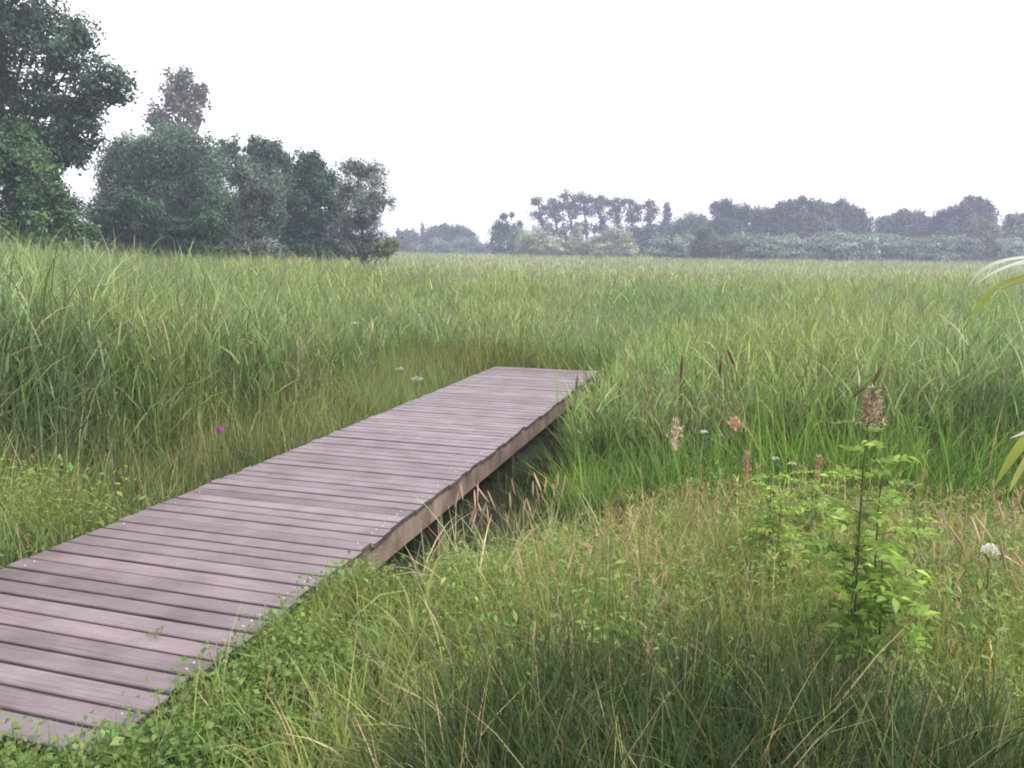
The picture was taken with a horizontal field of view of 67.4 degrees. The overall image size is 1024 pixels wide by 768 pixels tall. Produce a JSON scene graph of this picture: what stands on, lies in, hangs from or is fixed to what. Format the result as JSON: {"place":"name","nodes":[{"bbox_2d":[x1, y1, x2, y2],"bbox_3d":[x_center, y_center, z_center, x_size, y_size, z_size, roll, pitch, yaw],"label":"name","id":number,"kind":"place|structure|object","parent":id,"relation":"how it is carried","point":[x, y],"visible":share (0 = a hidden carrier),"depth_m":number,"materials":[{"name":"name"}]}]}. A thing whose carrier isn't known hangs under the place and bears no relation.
{"place":"outdoors","nodes":[
{"label":"outdoors","id":0,"kind":"place"},
{"bbox_2d":[0,293,1023,581],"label":"marsh grass","id":1,"kind":"structure","parent":0,"point":[386,391],"depth_m":5.75,"materials":[{"name":"plant"}]},
{"bbox_2d":[0,254,1023,767],"bbox_3d":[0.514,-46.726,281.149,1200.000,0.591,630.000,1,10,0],"label":"ground","id":2,"kind":"structure","parent":0,"point":[464,508],"depth_m":6.22,"materials":[{"name":"soil"}]},
{"bbox_2d":[0,110,102,255],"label":"round shrub","id":3,"kind":"object","parent":2,"relation":"on","point":[46,206],"visible":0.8,"depth_m":26.28,"materials":[{"name":"green plant"}]},
{"bbox_2d":[0,0,143,205],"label":"alder tree","id":4,"kind":"object","parent":2,"relation":"on","point":[76,117],"visible":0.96,"depth_m":28.25,"materials":[{"name":"green plant"}]},
{"bbox_2d":[66,715,142,762],"bbox_3d":[-1.234,1.113,2.343,0.192,0.232,0.206,1,10,0],"label":"grass tuft","id":5,"kind":"object","parent":2,"relation":"on","point":[108,736],"visible":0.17,"depth_m":2.35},
{"bbox_2d":[85,186,233,259],"bbox_3d":[-17.306,-7.026,37.509,7.690,5.164,2.886,1,10,0],"label":"dark shrub","id":6,"kind":"object","parent":2,"relation":"on","point":[203,227],"visible":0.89,"depth_m":36.93,"materials":[{"name":"green plant"}]},
{"bbox_2d":[77,116,248,262],"bbox_3d":[-19.036,-10.087,43.232,10.440,9.233,7.189,1,10,0],"label":"willow tree","id":7,"kind":"object","parent":2,"relation":"on","point":[176,169],"visible":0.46,"depth_m":40.91,"materials":[{"name":"green plant"}]},
{"bbox_2d":[141,63,213,144],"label":"poplar tree","id":8,"kind":"object","parent":2,"relation":"on","point":[179,101],"visible":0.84,"depth_m":70.97,"materials":[{"name":"grey plant"}]},
{"bbox_2d":[216,426,222,474],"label":"clover flower","id":9,"kind":"object","parent":2,"relation":"on","point":[220,429],"visible":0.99,"depth_m":6.56,"materials":[{"name":"pink plant"}]},
{"bbox_2d":[223,149,291,261],"bbox_3d":[-13.407,-8.497,40.336,3.579,7.215,3.816,-8,13,-41],"label":"willow","id":10,"kind":"object","parent":2,"relation":"on","point":[262,211],"visible":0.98,"depth_m":39.51,"materials":[{"name":"green plant"}]},
{"bbox_2d":[215,130,299,260],"bbox_3d":[-17.301,-12.205,53.127,6.736,10.065,5.529,-3,10,-19],"label":"alder tree","id":11,"kind":"object","parent":2,"relation":"on","point":[269,153],"visible":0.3,"depth_m":51.41,"materials":[{"name":"green plant"}]},
{"bbox_2d":[0,366,598,758],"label":"boardwalk","id":12,"kind":"structure","parent":2,"relation":"on","point":[186,569],"depth_m":4.06,"materials":[{"name":"brown wood"}]},
{"bbox_2d":[127,625,165,639],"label":"grass sprig","id":13,"kind":"object","parent":12,"relation":"on","point":[153,632],"depth_m":3.12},
{"bbox_2d":[0,514,619,767],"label":"clover undergrowth","id":14,"kind":"object","parent":2,"relation":"on","point":[159,731],"visible":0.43,"depth_m":2.59,"materials":[{"name":"green leaf"}]},
{"bbox_2d":[268,146,353,262],"bbox_3d":[-12.901,-10.651,48.794,5.628,8.594,6.354,1,10,0],"label":"alder tree","id":15,"kind":"object","parent":2,"relation":"on","point":[314,182],"visible":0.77,"depth_m":48.10,"materials":[{"name":"green plant"}]},
{"bbox_2d":[318,152,398,265],"bbox_3d":[-8.934,-9.554,44.812,4.414,7.829,3.792,6,11,27],"label":"silver willow","id":16,"kind":"object","parent":2,"relation":"on","point":[372,202],"visible":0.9,"depth_m":44.51,"materials":[{"name":"green plant"}]},
{"bbox_2d":[369,233,402,266],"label":"shrub","id":17,"kind":"object","parent":2,"relation":"on","point":[389,246],"visible":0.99,"depth_m":43.16,"materials":[{"name":"green plant"}]},
{"bbox_2d":[396,228,419,255],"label":"round tree","id":18,"kind":"object","parent":2,"relation":"on","point":[410,236],"visible":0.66,"depth_m":200.10,"materials":[{"name":"grey plant"}]},
{"bbox_2d":[409,240,424,252],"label":"round shrub","id":19,"kind":"object","parent":2,"relation":"on","point":[415,247],"visible":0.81,"depth_m":175.99,"materials":[{"name":"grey plant"}]},
{"bbox_2d":[417,222,425,251],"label":"spruce tree","id":20,"kind":"object","parent":2,"relation":"on","point":[422,233],"visible":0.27,"depth_m":201.13,"materials":[{"name":"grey plant"}]},
{"bbox_2d":[421,222,460,256],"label":"round tree","id":21,"kind":"object","parent":2,"relation":"on","point":[443,231],"visible":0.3,"depth_m":194.69,"materials":[{"name":"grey plant"}]},
{"bbox_2d":[426,236,455,254],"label":"round shrub","id":22,"kind":"object","parent":2,"relation":"on","point":[440,247],"visible":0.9,"depth_m":181.07,"materials":[{"name":"grey plant"}]},
{"bbox_2d":[450,492,458,551],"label":"seed spike","id":23,"kind":"object","parent":2,"relation":"on","point":[454,508],"visible":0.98,"depth_m":5.26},
{"bbox_2d":[452,224,477,254],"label":"round tree","id":24,"kind":"object","parent":2,"relation":"on","point":[462,230],"visible":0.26,"depth_m":194.85,"materials":[{"name":"grey plant"}]},
{"bbox_2d":[449,235,497,254],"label":"round shrub","id":25,"kind":"object","parent":2,"relation":"on","point":[464,242],"visible":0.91,"depth_m":176.43,"materials":[{"name":"grey plant"}]},
{"bbox_2d":[474,490,475,551],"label":"seed spike","id":26,"kind":"object","parent":2,"relation":"on","point":[475,508],"visible":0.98,"depth_m":5.14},
{"bbox_2d":[474,483,494,540],"bbox_3d":[-0.172,0.949,5.221,0.177,0.580,0.026,1,10,0],"label":"seed spike","id":27,"kind":"object","parent":2,"relation":"on","point":[481,492],"visible":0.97,"depth_m":5.18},
{"bbox_2d":[485,211,523,255],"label":"spiky tree","id":28,"kind":"object","parent":2,"relation":"on","point":[501,230],"visible":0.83,"depth_m":146.59,"materials":[{"name":"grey plant"}]},
{"bbox_2d":[508,492,510,535],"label":"seed spike","id":29,"kind":"object","parent":2,"relation":"on","point":[509,507],"visible":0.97,"depth_m":5.00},
{"bbox_2d":[0,219,1023,530],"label":"reeds","id":30,"kind":"object","parent":2,"relation":"on","point":[112,335],"visible":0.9,"depth_m":8.15,"materials":[{"name":"green plant"}]},
{"bbox_2d":[0,449,1023,740],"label":"leafy weeds","id":31,"kind":"object","parent":2,"relation":"on","point":[972,617],"visible":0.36,"depth_m":3.06,"materials":[{"name":"green plant"}]},
{"bbox_2d":[503,225,533,256],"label":"round shrub","id":32,"kind":"object","parent":2,"relation":"on","point":[510,246],"visible":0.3,"depth_m":136.78,"materials":[{"name":"green plant"}]},
{"bbox_2d":[23,451,1023,767],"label":"meadow grass","id":33,"kind":"structure","parent":2,"relation":"on","point":[829,719],"depth_m":2.32,"materials":[{"name":"plant"}]},
{"bbox_2d":[526,194,551,237],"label":"pine tree","id":34,"kind":"object","parent":2,"relation":"on","point":[536,201],"visible":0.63,"depth_m":160.98,"materials":[{"name":"grey plant"}]},
{"bbox_2d":[534,473,543,525],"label":"seed spike","id":35,"kind":"object","parent":2,"relation":"on","point":[539,487],"visible":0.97,"depth_m":5.29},
{"bbox_2d":[510,224,570,256],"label":"willow bush","id":36,"kind":"object","parent":2,"relation":"on","point":[531,243],"visible":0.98,"depth_m":121.47,"materials":[{"name":"green plant"}]},
{"bbox_2d":[541,197,567,255],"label":"pine tree","id":37,"kind":"object","parent":2,"relation":"on","point":[554,210],"visible":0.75,"depth_m":160.89,"materials":[{"name":"grey plant"}]},
{"bbox_2d":[553,473,558,516],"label":"seed spike","id":38,"kind":"object","parent":2,"relation":"on","point":[556,487],"visible":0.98,"depth_m":5.18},
{"bbox_2d":[552,226,571,256],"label":"round shrub","id":39,"kind":"object","parent":2,"relation":"on","point":[561,231],"visible":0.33,"depth_m":137.17,"materials":[{"name":"green plant"}]},
{"bbox_2d":[558,474,565,516],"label":"seed spike","id":40,"kind":"object","parent":2,"relation":"on","point":[562,490],"visible":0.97,"depth_m":5.03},
{"bbox_2d":[557,188,583,256],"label":"pine tree","id":41,"kind":"object","parent":2,"relation":"on","point":[570,207],"visible":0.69,"depth_m":160.22,"materials":[{"name":"grey plant"}]},
{"bbox_2d":[563,374,577,443],"bbox_3d":[0.664,0.290,8.205,0.342,0.926,0.323,5,11,22],"label":"cattail","id":42,"kind":"object","parent":2,"relation":"on","point":[576,387],"visible":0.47,"depth_m":8.12,"materials":[{"name":"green plant"}]},
{"bbox_2d":[563,224,595,262],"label":"willow bush","id":43,"kind":"object","parent":2,"relation":"on","point":[575,245],"visible":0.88,"depth_m":122.50,"materials":[{"name":"green plant"}]},
{"bbox_2d":[572,190,598,243],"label":"pine tree","id":44,"kind":"object","parent":2,"relation":"on","point":[585,200],"visible":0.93,"depth_m":160.87,"materials":[{"name":"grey plant"}]},
{"bbox_2d":[515,421,657,512],"bbox_3d":[0.656,0.658,6.122,1.318,0.826,1.199,1,10,0],"label":"grass tuft","id":45,"kind":"object","parent":2,"relation":"on","point":[548,478],"visible":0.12,"depth_m":6.08,"materials":[{"name":"plant"}]},
{"bbox_2d":[546,693,645,742],"bbox_3d":[0.232,0.933,2.126,0.324,0.127,0.175,2,10,6],"label":"grass tuft","id":46,"kind":"object","parent":2,"relation":"on","point":[602,715],"visible":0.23,"depth_m":2.15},
{"bbox_2d":[584,194,610,235],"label":"pine tree","id":47,"kind":"object","parent":2,"relation":"on","point":[598,208],"visible":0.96,"depth_m":160.61,"materials":[{"name":"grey plant"}]},
{"bbox_2d":[582,224,643,258],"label":"willow bush","id":48,"kind":"object","parent":2,"relation":"on","point":[611,241],"visible":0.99,"depth_m":119.39,"materials":[{"name":"green plant"}]},
{"bbox_2d":[603,196,627,235],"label":"pine tree","id":49,"kind":"object","parent":2,"relation":"on","point":[616,209],"visible":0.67,"depth_m":160.72,"materials":[{"name":"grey plant"}]},
{"bbox_2d":[620,197,644,257],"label":"pine tree","id":50,"kind":"object","parent":2,"relation":"on","point":[632,217],"visible":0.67,"depth_m":160.58,"materials":[{"name":"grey plant"}]},
{"bbox_2d":[627,222,662,256],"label":"round shrub","id":51,"kind":"object","parent":2,"relation":"on","point":[641,236],"visible":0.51,"depth_m":141.26,"materials":[{"name":"green plant"}]},
{"bbox_2d":[639,197,660,234],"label":"pine tree","id":52,"kind":"object","parent":2,"relation":"on","point":[652,210],"visible":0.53,"depth_m":160.43,"materials":[{"name":"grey plant"}]},
{"bbox_2d":[641,232,691,261],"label":"bramble thicket","id":53,"kind":"object","parent":2,"relation":"on","point":[668,246],"visible":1,"depth_m":109.65,"materials":[{"name":"green plant"}]},
{"bbox_2d":[651,201,681,236],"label":"cypress tree","id":54,"kind":"object","parent":2,"relation":"on","point":[664,224],"visible":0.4,"depth_m":155.61,"materials":[{"name":"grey plant"}]},
{"bbox_2d":[644,351,692,432],"bbox_3d":[1.274,0.360,6.488,0.363,1.349,0.579,5,11,22],"label":"cattail","id":55,"kind":"object","parent":2,"relation":"on","point":[681,368],"visible":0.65,"depth_m":6.36,"materials":[{"name":"green plant"}]},
{"bbox_2d":[665,418,683,502],"bbox_3d":[1.002,0.608,4.770,0.149,0.844,0.122,-4,11,-24],"label":"grass plume","id":56,"kind":"object","parent":2,"relation":"on","point":[674,439],"depth_m":4.72,"materials":[{"name":"plant"}]},
{"bbox_2d":[679,231,694,260],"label":"bramble thicket","id":57,"kind":"object","parent":2,"relation":"on","point":[687,237],"visible":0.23,"depth_m":115.14,"materials":[{"name":"green plant"}]},
{"bbox_2d":[668,210,711,258],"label":"round tree","id":58,"kind":"object","parent":2,"relation":"on","point":[690,221],"visible":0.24,"depth_m":141.02,"materials":[{"name":"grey plant"}]},
{"bbox_2d":[700,430,707,516],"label":"white flower","id":59,"kind":"object","parent":2,"relation":"on","point":[705,431],"visible":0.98,"depth_m":4.84,"materials":[{"name":"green plant"}]},
{"bbox_2d":[686,225,729,260],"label":"round shrub","id":60,"kind":"object","parent":2,"relation":"on","point":[706,245],"visible":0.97,"depth_m":105.57,"materials":[{"name":"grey plant"}]},
{"bbox_2d":[703,195,756,261],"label":"round tree","id":61,"kind":"object","parent":2,"relation":"on","point":[727,218],"visible":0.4,"depth_m":130.53,"materials":[{"name":"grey plant"}]},
{"bbox_2d":[725,415,742,506],"bbox_3d":[1.362,0.606,4.779,0.117,0.842,0.125,1,10,0],"label":"grass plume","id":62,"kind":"object","parent":2,"relation":"on","point":[735,421],"depth_m":4.71,"materials":[{"name":"plant"}]},
{"bbox_2d":[715,231,756,260],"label":"bramble thicket","id":63,"kind":"object","parent":2,"relation":"on","point":[734,242],"visible":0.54,"depth_m":108.00,"materials":[{"name":"green plant"}]},
{"bbox_2d":[719,360,752,408],"bbox_3d":[1.784,0.363,6.690,0.587,1.312,0.310,3,10,12],"label":"cattail","id":64,"kind":"object","parent":2,"relation":"on","point":[720,367],"visible":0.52,"depth_m":6.47,"materials":[{"name":"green plant"}]},
{"bbox_2d":[736,449,750,542],"bbox_3d":[1.223,0.665,4.075,0.067,0.666,0.081,1,10,0],"label":"grass plume","id":65,"kind":"object","parent":2,"relation":"on","point":[747,458],"depth_m":4.03,"materials":[{"name":"plant"}]},
{"bbox_2d":[721,342,798,441],"bbox_3d":[2.034,0.370,6.289,0.646,1.413,0.295,1,10,0],"label":"cattail","id":66,"kind":"object","parent":2,"relation":"on","point":[730,356],"visible":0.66,"depth_m":6.25,"materials":[{"name":"green plant"}]},
{"bbox_2d":[737,233,787,260],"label":"bramble thicket","id":67,"kind":"object","parent":2,"relation":"on","point":[765,246],"visible":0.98,"depth_m":104.01,"materials":[{"name":"green plant"}]},
{"bbox_2d":[746,203,786,260],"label":"round tree","id":68,"kind":"object","parent":2,"relation":"on","point":[760,220],"visible":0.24,"depth_m":133.35,"materials":[{"name":"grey plant"}]},
{"bbox_2d":[734,472,811,607],"bbox_3d":[1.117,0.707,3.259,0.324,0.686,0.290,-7,12,-36],"label":"leafy weed","id":69,"kind":"object","parent":2,"relation":"on","point":[772,524],"visible":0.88,"depth_m":3.22,"materials":[{"name":"leaf"},{"name":"plant stem"}]},
{"bbox_2d":[770,456,779,506],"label":"white flower","id":70,"kind":"object","parent":2,"relation":"on","point":[777,458],"visible":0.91,"depth_m":4.34,"materials":[{"name":"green plant"}]},
{"bbox_2d":[771,232,807,259],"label":"bramble thicket","id":71,"kind":"object","parent":2,"relation":"on","point":[794,247],"visible":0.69,"depth_m":112.33,"materials":[{"name":"green plant"}]},
{"bbox_2d":[787,461,796,491],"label":"white flower","id":72,"kind":"object","parent":2,"relation":"on","point":[791,466],"visible":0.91,"depth_m":4.24,"materials":[{"name":"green plant"}]},
{"bbox_2d":[756,195,851,262],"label":"round tree","id":73,"kind":"object","parent":2,"relation":"on","point":[804,216],"visible":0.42,"depth_m":131.52,"materials":[{"name":"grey plant"}]},
{"bbox_2d":[794,235,826,260],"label":"bramble thicket","id":74,"kind":"object","parent":2,"relation":"on","point":[808,243],"visible":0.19,"depth_m":113.87,"materials":[{"name":"green plant"}]},
{"bbox_2d":[786,469,846,541],"bbox_3d":[1.448,0.701,3.679,0.303,0.622,0.312,1,10,0],"label":"leafy weed","id":75,"kind":"object","parent":2,"relation":"on","point":[816,487],"visible":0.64,"depth_m":3.65,"materials":[{"name":"green plant"}]},
{"bbox_2d":[812,454,823,531],"bbox_3d":[1.566,0.679,3.974,0.074,0.665,0.062,-7,12,-37],"label":"grass plume","id":76,"kind":"object","parent":2,"relation":"on","point":[818,462],"depth_m":3.93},
{"bbox_2d":[767,382,870,473],"bbox_3d":[2.340,0.529,5.942,0.629,1.187,0.469,-4,11,-26],"label":"cattail","id":77,"kind":"object","parent":2,"relation":"on","point":[860,390],"visible":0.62,"depth_m":5.82,"materials":[{"name":"green plant"}]},
{"bbox_2d":[802,229,869,261],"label":"bramble thicket","id":78,"kind":"object","parent":2,"relation":"on","point":[835,244],"visible":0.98,"depth_m":105.09,"materials":[{"name":"green plant"}]},
{"bbox_2d":[805,358,885,493],"bbox_3d":[2.430,0.471,5.748,0.488,1.358,0.505,-8,13,-41],"label":"cattail","id":79,"kind":"object","parent":2,"relation":"on","point":[877,374],"visible":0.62,"depth_m":5.67,"materials":[{"name":"green plant"}]},
{"bbox_2d":[826,195,874,260],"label":"round tree","id":80,"kind":"object","parent":2,"relation":"on","point":[852,217],"visible":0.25,"depth_m":133.46,"materials":[{"name":"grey plant"}]},
{"bbox_2d":[790,383,943,690],"bbox_3d":[1.125,0.582,2.440,0.453,1.200,0.446,8,12,35],"label":"leafy weed","id":81,"kind":"object","parent":2,"relation":"on","point":[856,584],"visible":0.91,"depth_m":2.39,"materials":[{"name":"leaf"},{"name":"plant stem"},{"name":"dried flower head"}]},
{"bbox_2d":[851,234,884,261],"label":"bramble thicket","id":82,"kind":"object","parent":2,"relation":"on","point":[871,251],"visible":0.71,"depth_m":105.61,"materials":[{"name":"green plant"}]},
{"bbox_2d":[858,231,907,261],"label":"bramble thicket","id":83,"kind":"object","parent":2,"relation":"on","point":[882,240],"visible":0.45,"depth_m":114.34,"materials":[{"name":"green plant"}]},
{"bbox_2d":[862,207,925,260],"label":"round tree","id":84,"kind":"object","parent":2,"relation":"on","point":[899,220],"visible":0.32,"depth_m":128.46,"materials":[{"name":"grey plant"}]},
{"bbox_2d":[881,236,929,261],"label":"bramble thicket","id":85,"kind":"object","parent":2,"relation":"on","point":[907,248],"visible":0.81,"depth_m":111.55,"materials":[{"name":"green plant"}]},
{"bbox_2d":[886,515,951,573],"bbox_3d":[1.826,0.821,3.490,0.280,0.441,0.284,1,10,0],"label":"leafy weed","id":86,"kind":"object","parent":2,"relation":"on","point":[921,518],"visible":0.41,"depth_m":3.46,"materials":[{"name":"green plant"}]},
{"bbox_2d":[909,208,948,239],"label":"round tree","id":87,"kind":"object","parent":2,"relation":"on","point":[925,222],"visible":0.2,"depth_m":129.85,"materials":[{"name":"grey plant"}]},
{"bbox_2d":[932,540,934,583],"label":"seed spike","id":88,"kind":"object","parent":2,"relation":"on","point":[933,552],"visible":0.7,"depth_m":3.28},
{"bbox_2d":[913,231,957,262],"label":"bramble thicket","id":89,"kind":"object","parent":2,"relation":"on","point":[937,247],"visible":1,"depth_m":103.67,"materials":[{"name":"green plant"}]},
{"bbox_2d":[942,511,947,584],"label":"seed spike","id":90,"kind":"object","parent":2,"relation":"on","point":[944,523],"visible":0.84,"depth_m":3.42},
{"bbox_2d":[946,521,966,584],"bbox_3d":[1.895,0.815,3.259,0.182,0.500,0.036,1,10,0],"label":"seed spike","id":91,"kind":"object","parent":2,"relation":"on","point":[954,534],"visible":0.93,"depth_m":3.23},
{"bbox_2d":[954,568,962,607],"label":"seed spike","id":92,"kind":"object","parent":2,"relation":"on","point":[958,584],"visible":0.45,"depth_m":3.07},
{"bbox_2d":[958,505,966,567],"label":"seed spike","id":93,"kind":"object","parent":2,"relation":"on","point":[965,520],"visible":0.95,"depth_m":3.35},
{"bbox_2d":[922,191,1005,262],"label":"round tree","id":94,"kind":"object","parent":2,"relation":"on","point":[956,216],"visible":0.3,"depth_m":125.63,"materials":[{"name":"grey plant"}]},
{"bbox_2d":[945,234,984,262],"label":"bramble thicket","id":95,"kind":"object","parent":2,"relation":"on","point":[966,248],"visible":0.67,"depth_m":108.69,"materials":[{"name":"green plant"}]},
{"bbox_2d":[971,517,980,592],"bbox_3d":[2.015,0.814,3.337,0.088,0.497,0.023,1,10,0],"label":"seed spike","id":96,"kind":"object","parent":2,"relation":"on","point":[976,532],"visible":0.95,"depth_m":3.30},
{"bbox_2d":[976,517,993,561],"bbox_3d":[2.107,0.821,3.402,0.144,0.488,0.034,1,10,0],"label":"seed spike","id":97,"kind":"object","parent":2,"relation":"on","point":[985,530],"visible":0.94,"depth_m":3.37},
{"bbox_2d":[960,215,1011,262],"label":"round tree","id":98,"kind":"object","parent":2,"relation":"on","point":[977,227],"visible":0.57,"depth_m":114.79,"materials":[{"name":"grey plant"}]},
{"bbox_2d":[980,543,999,624],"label":"white flower","id":99,"kind":"object","parent":2,"relation":"on","point":[988,545],"visible":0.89,"depth_m":3.05,"materials":[{"name":"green plant"}]},
{"bbox_2d":[967,234,1014,262],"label":"bramble thicket","id":100,"kind":"object","parent":2,"relation":"on","point":[983,249],"visible":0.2,"depth_m":114.45,"materials":[{"name":"green plant"}]},
{"bbox_2d":[977,558,1008,610],"bbox_3d":[2.031,0.896,3.217,0.211,0.362,0.012,1,10,0],"label":"seed spike","id":101,"kind":"object","parent":2,"relation":"on","point":[984,563],"visible":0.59,"depth_m":3.19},
{"bbox_2d":[966,256,1023,767],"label":"arching reed","id":102,"kind":"object","parent":2,"relation":"on","point":[1017,450],"visible":1,"depth_m":1.72,"materials":[{"name":"green plant"}]},
{"bbox_2d":[997,501,1004,578],"bbox_3d":[2.036,0.774,3.214,0.076,0.606,0.020,1,10,0],"label":"seed spike","id":103,"kind":"object","parent":2,"relation":"on","point":[1000,511],"visible":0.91,"depth_m":3.17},
{"bbox_2d":[999,535,1006,636],"bbox_3d":[1.954,0.845,3.063,0.077,0.505,0.014,1,10,3],"label":"seed spike","id":104,"kind":"object","parent":2,"relation":"on","point":[1002,553],"visible":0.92,"depth_m":3.03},
{"bbox_2d":[994,235,1023,262],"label":"bramble thicket","id":105,"kind":"object","parent":2,"relation":"on","point":[1015,248],"visible":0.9,"depth_m":109.19,"materials":[{"name":"green plant"}]},
{"bbox_2d":[999,210,1023,262],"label":"round tree","id":106,"kind":"object","parent":2,"relation":"on","point":[1013,224],"visible":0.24,"depth_m":118.45,"materials":[{"name":"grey plant"}]},
{"bbox_2d":[1007,498,1015,599],"bbox_3d":[2.174,0.778,3.356,0.053,0.589,0.018,1,10,0],"label":"seed spike","id":107,"kind":"object","parent":2,"relation":"on","point":[1014,519],"visible":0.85,"depth_m":3.32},
{"bbox_2d":[0,0,1023,253],"label":"sky","id":108,"kind":"structure","parent":0,"point":[478,109],"materials":[{"name":"white"}]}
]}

